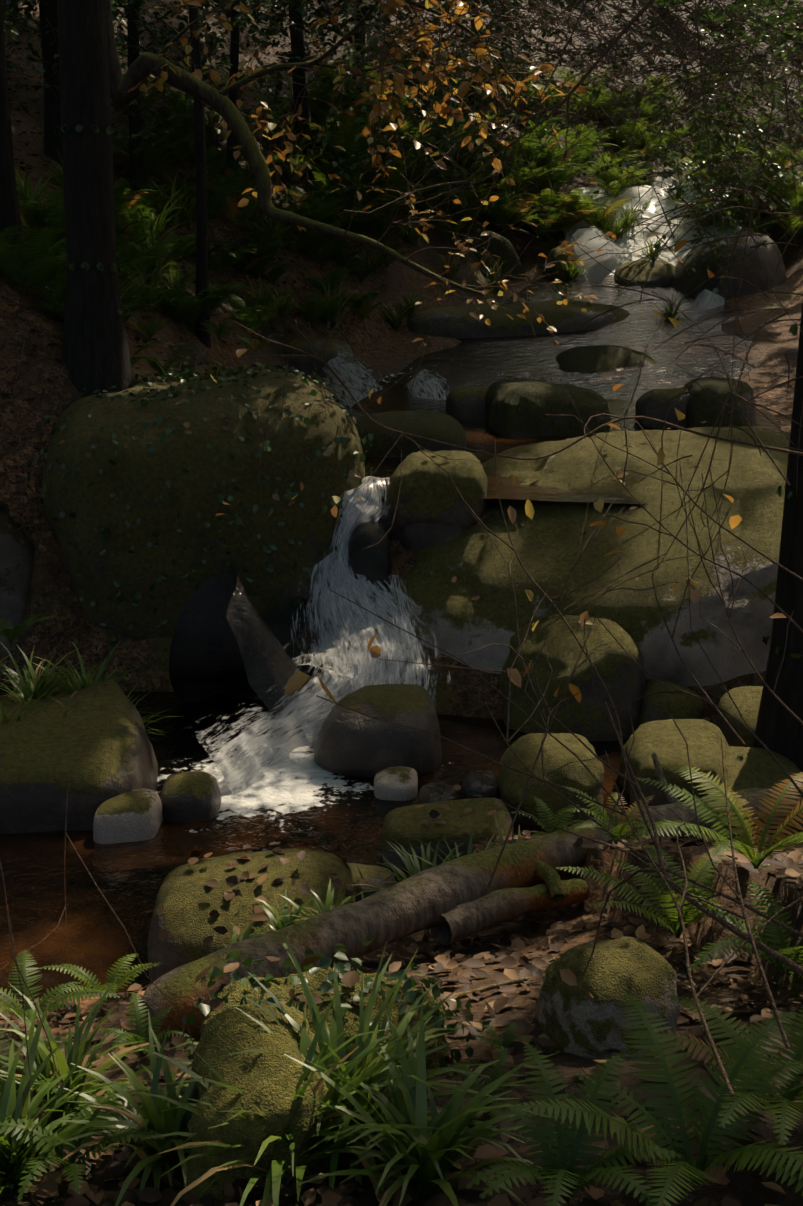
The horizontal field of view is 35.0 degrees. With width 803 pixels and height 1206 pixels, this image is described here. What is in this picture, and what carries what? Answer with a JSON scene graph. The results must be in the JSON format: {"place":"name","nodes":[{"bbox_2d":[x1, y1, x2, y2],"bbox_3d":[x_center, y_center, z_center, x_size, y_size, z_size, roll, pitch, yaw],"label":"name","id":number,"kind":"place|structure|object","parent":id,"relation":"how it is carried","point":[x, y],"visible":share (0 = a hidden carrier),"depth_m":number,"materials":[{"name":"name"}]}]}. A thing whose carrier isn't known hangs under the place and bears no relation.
{"place":"outdoors","nodes":[
{"label":"outdoors","id":0,"kind":"place"},
{"bbox_2d":[0,0,802,1205],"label":"terrain","id":1,"kind":"structure","parent":0,"point":[378,342],"depth_m":11.00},
{"bbox_2d":[0,0,25,274],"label":"tree stem","id":2,"kind":"object","parent":1,"relation":"on","point":[10,217],"visible":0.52,"depth_m":11.90,"materials":[{"name":"brown plant"}]},
{"bbox_2d":[0,502,34,672],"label":"bank rock","id":3,"kind":"object","parent":1,"relation":"on","point":[16,562],"visible":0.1,"depth_m":10.55,"materials":[{"name":"stone"}]},
{"bbox_2d":[39,0,62,168],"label":"tree stem","id":4,"kind":"object","parent":1,"relation":"on","point":[52,115],"visible":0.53,"depth_m":17.82,"materials":[{"name":"brown plant"}]},
{"bbox_2d":[0,679,157,833],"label":"bank rock","id":5,"kind":"object","parent":1,"relation":"on","point":[101,757],"visible":0.65,"depth_m":7.89,"materials":[{"name":"green stone"}]},
{"bbox_2d":[54,0,133,397],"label":"tree","id":6,"kind":"object","parent":1,"relation":"on","point":[96,356],"visible":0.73,"depth_m":11.02,"materials":[{"name":"brown plant"}]},
{"bbox_2d":[127,0,147,192],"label":"tree stem","id":7,"kind":"object","parent":1,"relation":"on","point":[138,174],"visible":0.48,"depth_m":18.94,"materials":[{"name":"brown plant"}]},
{"bbox_2d":[171,340,206,376],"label":"rock","id":8,"kind":"object","parent":1,"relation":"on","point":[200,356],"visible":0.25,"depth_m":14.47,"materials":[{"name":"grey stone"}]},
{"bbox_2d":[188,0,210,348],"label":"tree stem","id":9,"kind":"object","parent":1,"relation":"on","point":[203,336],"visible":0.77,"depth_m":15.14,"materials":[{"name":"brown plant"}]},
{"bbox_2d":[42,370,364,646],"bbox_3d":[-1.793,-0.458,12.118,2.951,3.454,3.759,0,14,-1],"label":"boulder","id":10,"kind":"object","parent":1,"relation":"on","point":[136,476],"visible":0.42,"depth_m":10.33,"materials":[{"name":"green stone"}]},
{"bbox_2d":[0,62,419,643],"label":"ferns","id":11,"kind":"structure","parent":1,"relation":"on","point":[43,227],"depth_m":18.15,"materials":[{"name":"green plant"}]},
{"bbox_2d":[226,1,239,171],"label":"tree stem","id":12,"kind":"object","parent":1,"relation":"on","point":[234,61],"visible":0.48,"depth_m":21.38,"materials":[{"name":"brown plant"}]},
{"bbox_2d":[147,848,354,981],"bbox_3d":[-0.731,1.593,6.290,0.996,0.565,0.839,0,14,-1],"label":"boulder","id":13,"kind":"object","parent":1,"relation":"on","point":[188,899],"depth_m":6.13,"materials":[{"name":"green stone"}]},
{"bbox_2d":[183,1003,331,1201],"bbox_3d":[-0.350,1.266,3.179,0.365,0.416,0.545,0,14,-1],"label":"boulder","id":14,"kind":"object","parent":1,"relation":"on","point":[261,1081],"visible":0.75,"depth_m":2.98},
{"bbox_2d":[25,358,490,1091],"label":"leaves","id":15,"kind":"object","parent":1,"relation":"on","point":[309,952],"visible":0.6,"depth_m":10.20,"materials":[{"name":"green plant"}]},
{"bbox_2d":[2,0,594,199],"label":"foliage","id":16,"kind":"object","parent":1,"relation":"on","point":[213,44],"depth_m":19.11,"materials":[{"name":"green plant"}]},
{"bbox_2d":[288,0,313,157],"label":"tree stem","id":17,"kind":"object","parent":1,"relation":"on","point":[301,72],"visible":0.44,"depth_m":23.56,"materials":[{"name":"brown plant"}]},
{"bbox_2d":[169,494,439,736],"bbox_3d":[-0.299,0.248,10.706,3.038,2.875,3.603,0,14,-1],"label":"rock fall bed","id":18,"kind":"object","parent":1,"relation":"on","point":[228,641],"visible":0.17,"depth_m":9.77,"materials":[{"name":"grey stone"}]},
{"bbox_2d":[0,684,630,998],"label":"water pool","id":19,"kind":"structure","parent":1,"relation":"on","point":[297,797],"depth_m":7.63,"materials":[{"name":"brown liquid"}]},
{"bbox_2d":[93,789,162,843],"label":"rock","id":20,"kind":"object","parent":19,"relation":"in","point":[134,815],"visible":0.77,"depth_m":7.58,"materials":[{"name":"grey stone"}]},
{"bbox_2d":[160,770,220,821],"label":"rock","id":21,"kind":"object","parent":19,"relation":"in","point":[191,796],"visible":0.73,"depth_m":7.87,"materials":[{"name":"green stone"}]},
{"bbox_2d":[314,684,440,776],"bbox_3d":[-0.168,0.909,9.046,0.880,0.644,1.110,0,14,-1],"label":"round boulder","id":22,"kind":"object","parent":19,"relation":"in","point":[351,743],"visible":0.88,"depth_m":8.58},
{"bbox_2d":[374,766,417,800],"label":"rock","id":23,"kind":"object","parent":19,"relation":"in","point":[398,783],"depth_m":8.20,"materials":[{"name":"grey stone"}]},
{"bbox_2d":[419,782,456,803],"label":"rock","id":24,"kind":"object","parent":19,"relation":"in","point":[442,790],"depth_m":7.98,"materials":[{"name":"grey stone"}]},
{"bbox_2d":[460,770,500,799],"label":"rock","id":25,"kind":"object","parent":19,"relation":"in","point":[483,783],"depth_m":8.10,"materials":[{"name":"grey stone"}]},
{"bbox_2d":[497,733,603,825],"bbox_3d":[0.951,1.145,8.179,0.676,0.532,0.873,0,14,-1],"label":"moss boulder","id":26,"kind":"object","parent":19,"relation":"in","point":[556,754],"visible":0.65,"depth_m":7.85,"materials":[{"name":"green stone"}]},
{"bbox_2d":[183,476,450,794],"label":"waterfall","id":27,"kind":"structure","parent":1,"relation":"on","point":[245,775],"depth_m":9.73,"materials":[{"name":"white liquid"}]},
{"bbox_2d":[292,489,431,748],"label":"waterfall","id":28,"kind":"structure","parent":27,"relation":"on","point":[312,735],"depth_m":9.96,"materials":[{"name":"white liquid"}]},
{"bbox_2d":[378,575,440,703],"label":"waterfall","id":29,"kind":"structure","parent":28,"relation":"on","point":[413,649],"depth_m":9.83,"materials":[{"name":"white liquid"}]},
{"bbox_2d":[282,338,353,386],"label":"rock","id":30,"kind":"object","parent":1,"relation":"on","point":[332,349],"visible":0.23,"depth_m":17.92,"materials":[{"name":"stone"}]},
{"bbox_2d":[200,966,447,1078],"bbox_3d":[-0.230,1.286,3.764,0.732,0.327,0.479,0,14,-1],"label":"moss mound","id":31,"kind":"object","parent":1,"relation":"on","point":[280,988],"visible":0.19,"depth_m":3.72,"materials":[{"name":"green plant"}]},
{"bbox_2d":[320,352,383,407],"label":"cascade","id":32,"kind":"object","parent":1,"relation":"on","point":[345,369],"visible":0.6,"depth_m":16.95,"materials":[{"name":"white liquid"}]},
{"bbox_2d":[351,0,366,126],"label":"tree stem","id":33,"kind":"object","parent":1,"relation":"on","point":[356,35],"visible":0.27,"depth_m":25.57,"materials":[{"name":"brown plant"}]},
{"bbox_2d":[106,0,615,348],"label":"tree branch","id":34,"kind":"object","parent":1,"relation":"on","point":[130,86],"visible":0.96,"depth_m":11.58,"materials":[{"name":"brown plant"}]},
{"bbox_2d":[347,521,391,604],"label":"waterfall rock","id":35,"kind":"object","parent":1,"relation":"on","point":[372,564],"visible":0.46,"depth_m":10.37,"materials":[{"name":"grey stone"}]},
{"bbox_2d":[347,863,394,901],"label":"rock","id":36,"kind":"object","parent":1,"relation":"on","point":[373,875],"visible":0.27,"depth_m":6.83,"materials":[{"name":"green stone"}]},
{"bbox_2d":[0,64,794,1205],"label":"woodrush tufts","id":37,"kind":"object","parent":1,"relation":"on","point":[358,1102],"visible":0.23,"depth_m":3.17,"materials":[{"name":"green plant"}]},
{"bbox_2d":[0,765,802,1205],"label":"ferns","id":38,"kind":"object","parent":1,"relation":"on","point":[754,1077],"visible":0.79,"depth_m":2.97,"materials":[{"name":"green plant"}]},
{"bbox_2d":[0,0,802,1205],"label":"leaf litter","id":39,"kind":"object","parent":1,"relation":"on","point":[108,1166],"visible":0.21,"depth_m":4.23,"materials":[{"name":"brown plant"}]},
{"bbox_2d":[0,0,802,1117],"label":"bare twigs","id":40,"kind":"object","parent":1,"relation":"on","point":[660,868],"visible":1,"depth_m":3.98,"materials":[{"name":"brown wood"}]},
{"bbox_2d":[353,410,466,457],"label":"lip rock","id":41,"kind":"object","parent":1,"relation":"on","point":[442,427],"visible":0.42,"depth_m":12.73,"materials":[{"name":"stone"}]},
{"bbox_2d":[405,369,449,399],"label":"cascade","id":42,"kind":"object","parent":1,"relation":"on","point":[431,383],"visible":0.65,"depth_m":17.34,"materials":[{"name":"white liquid"}]},
{"bbox_2d":[400,522,463,550],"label":"lip rock","id":43,"kind":"object","parent":1,"relation":"on","point":[418,537],"visible":0.15,"depth_m":10.61,"materials":[{"name":"stone"}]},
{"bbox_2d":[382,798,513,869],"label":"rock","id":44,"kind":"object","parent":1,"relation":"on","point":[409,819],"depth_m":7.26,"materials":[{"name":"green stone"}]},
{"bbox_2d":[446,386,487,420],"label":"rock","id":45,"kind":"object","parent":1,"relation":"on","point":[465,403],"visible":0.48,"depth_m":15.04,"materials":[{"name":"stone"}]},
{"bbox_2d":[139,753,799,1040],"bbox_3d":[0.933,1.327,5.767,1.031,0.757,4.509,12,18,40],"label":"fallen log","id":46,"kind":"object","parent":1,"relation":"on","point":[449,902],"visible":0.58,"depth_m":5.15,"materials":[{"name":"brown wood"}]},
{"bbox_2d":[467,3,478,112],"bbox_3d":[1.744,-18.259,27.581,4.853,15.864,9.106,0,14,-1],"label":"tree stem","id":47,"kind":"object","parent":1,"relation":"on","point":[477,99],"depth_m":28.82,"materials":[{"name":"brown wood"}]},
{"bbox_2d":[458,225,525,280],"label":"boulder","id":48,"kind":"object","parent":1,"relation":"on","point":[503,248],"visible":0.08,"depth_m":25.56,"materials":[{"name":"stone"}]},
{"bbox_2d":[407,300,628,338],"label":"slab rock","id":49,"kind":"object","parent":1,"relation":"on","point":[458,322],"visible":0.33,"depth_m":21.26,"materials":[{"name":"green stone"}]},
{"bbox_2d":[246,0,802,518],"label":"foliage","id":50,"kind":"object","parent":1,"relation":"on","point":[666,42],"depth_m":15.30,"materials":[{"name":"green plant"}]},
{"bbox_2d":[278,50,802,241],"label":"shrubs","id":51,"kind":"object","parent":1,"relation":"on","point":[344,133],"depth_m":26.94,"materials":[{"name":"green plant"}]},
{"bbox_2d":[485,378,610,436],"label":"rock","id":52,"kind":"object","parent":1,"relation":"on","point":[520,407],"visible":0.81,"depth_m":13.86,"materials":[{"name":"green stone"}]},
{"bbox_2d":[545,247,575,278],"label":"rock","id":53,"kind":"object","parent":1,"relation":"on","point":[555,268],"visible":0.19,"depth_m":25.80,"materials":[{"name":"stone"}]},
{"bbox_2d":[339,147,802,504],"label":"stream water","id":54,"kind":"structure","parent":1,"relation":"on","point":[485,362],"depth_m":19.31,"materials":[{"name":"liquid"}]},
{"bbox_2d":[499,614,646,740],"bbox_3d":[1.327,0.682,9.883,1.163,1.262,1.377,0,14,-1],"label":"moss boulder","id":55,"kind":"object","parent":1,"relation":"on","point":[621,672],"visible":0.65,"depth_m":9.34,"materials":[{"name":"green stone"}]},
{"bbox_2d":[388,426,789,685],"bbox_3d":[2.007,-0.008,11.640,4.732,3.096,4.325,6,15,21],"label":"boulder","id":56,"kind":"object","parent":1,"relation":"on","point":[546,549],"visible":0.44,"depth_m":10.04,"materials":[{"name":"stone"}]},
{"bbox_2d":[384,450,487,530],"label":"lip rock","id":57,"kind":"object","parent":56,"relation":"on","point":[428,493],"visible":0.75,"depth_m":10.54,"materials":[{"name":"green stone"}]},
{"bbox_2d":[570,226,631,282],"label":"boulder","id":58,"kind":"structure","parent":1,"relation":"on","point":[597,272],"depth_m":25.52,"materials":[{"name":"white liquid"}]},
{"bbox_2d":[556,345,655,371],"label":"rock","id":59,"kind":"object","parent":1,"relation":"on","point":[589,358],"visible":0.29,"depth_m":18.55,"materials":[{"name":"stone"}]},
{"bbox_2d":[538,936,680,1058],"bbox_3d":[0.628,1.230,3.849,0.419,0.433,0.515,0,14,-1],"label":"foreground rock","id":60,"kind":"object","parent":1,"relation":"on","point":[578,1020],"visible":0.62,"depth_m":3.69,"materials":[{"name":"stone"}]},
{"bbox_2d":[626,286,641,288],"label":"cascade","id":61,"kind":"object","parent":1,"relation":"on","point":[635,287],"visible":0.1,"depth_m":24.30,"materials":[{"name":"white liquid"}]},
{"bbox_2d":[614,259,674,285],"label":"rock","id":62,"kind":"object","parent":1,"relation":"on","point":[662,272],"visible":0.27,"depth_m":24.70,"materials":[{"name":"stone"}]},
{"bbox_2d":[629,176,678,217],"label":"waterfall","id":63,"kind":"structure","parent":1,"relation":"on","point":[654,200],"depth_m":28.21,"materials":[{"name":"white liquid"}]},
{"bbox_2d":[635,387,688,427],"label":"rock","id":64,"kind":"object","parent":1,"relation":"on","point":[649,403],"visible":0.5,"depth_m":14.34,"materials":[{"name":"grey stone"}]},
{"bbox_2d":[637,679,702,728],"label":"moss boulder","id":65,"kind":"object","parent":1,"relation":"on","point":[658,706],"visible":0.25,"depth_m":9.18,"materials":[{"name":"green stone"}]},
{"bbox_2d":[620,719,728,808],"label":"moss boulder","id":66,"kind":"object","parent":1,"relation":"on","point":[664,741],"visible":0.46,"depth_m":8.00,"materials":[{"name":"green stone"}]},
{"bbox_2d":[682,826,726,836],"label":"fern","id":67,"kind":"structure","parent":1,"relation":"on","point":[718,830],"depth_m":7.43,"materials":[{"name":"green plant"}]},
{"bbox_2d":[687,289,726,310],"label":"cascade","id":68,"kind":"object","parent":1,"relation":"on","point":[703,300],"visible":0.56,"depth_m":22.49,"materials":[{"name":"white liquid"}]},
{"bbox_2d":[683,376,755,427],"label":"rock","id":69,"kind":"object","parent":1,"relation":"on","point":[703,405],"visible":0.46,"depth_m":14.12,"materials":[{"name":"grey stone"}]},
{"bbox_2d":[670,231,786,299],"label":"rock","id":70,"kind":"object","parent":1,"relation":"on","point":[770,255],"visible":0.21,"depth_m":23.14,"materials":[{"name":"grey stone"}]},
{"bbox_2d":[654,0,802,23],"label":"overhead canopy","id":71,"kind":"object","parent":1,"relation":"on","point":[736,7],"depth_m":65.72,"materials":[{"name":"green plant"}]},
{"bbox_2d":[715,686,762,746],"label":"edge rock","id":72,"kind":"object","parent":1,"relation":"on","point":[746,699],"visible":0.17,"depth_m":8.77,"materials":[{"name":"green stone"}]},
{"bbox_2d":[722,746,802,836],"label":"edge rock","id":73,"kind":"object","parent":1,"relation":"on","point":[749,767],"visible":0.35,"depth_m":7.94,"materials":[{"name":"green stone"}]},
{"bbox_2d":[753,300,802,771],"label":"tree trunk","id":74,"kind":"object","parent":1,"relation":"on","point":[779,728],"visible":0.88,"depth_m":8.10,"materials":[{"name":"brown wood"}]},
{"bbox_2d":[211,148,785,997],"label":"leaves","id":75,"kind":"object","parent":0,"point":[297,680],"visible":0.94,"depth_m":4.26,"materials":[{"name":"orange plant"}]}
]}

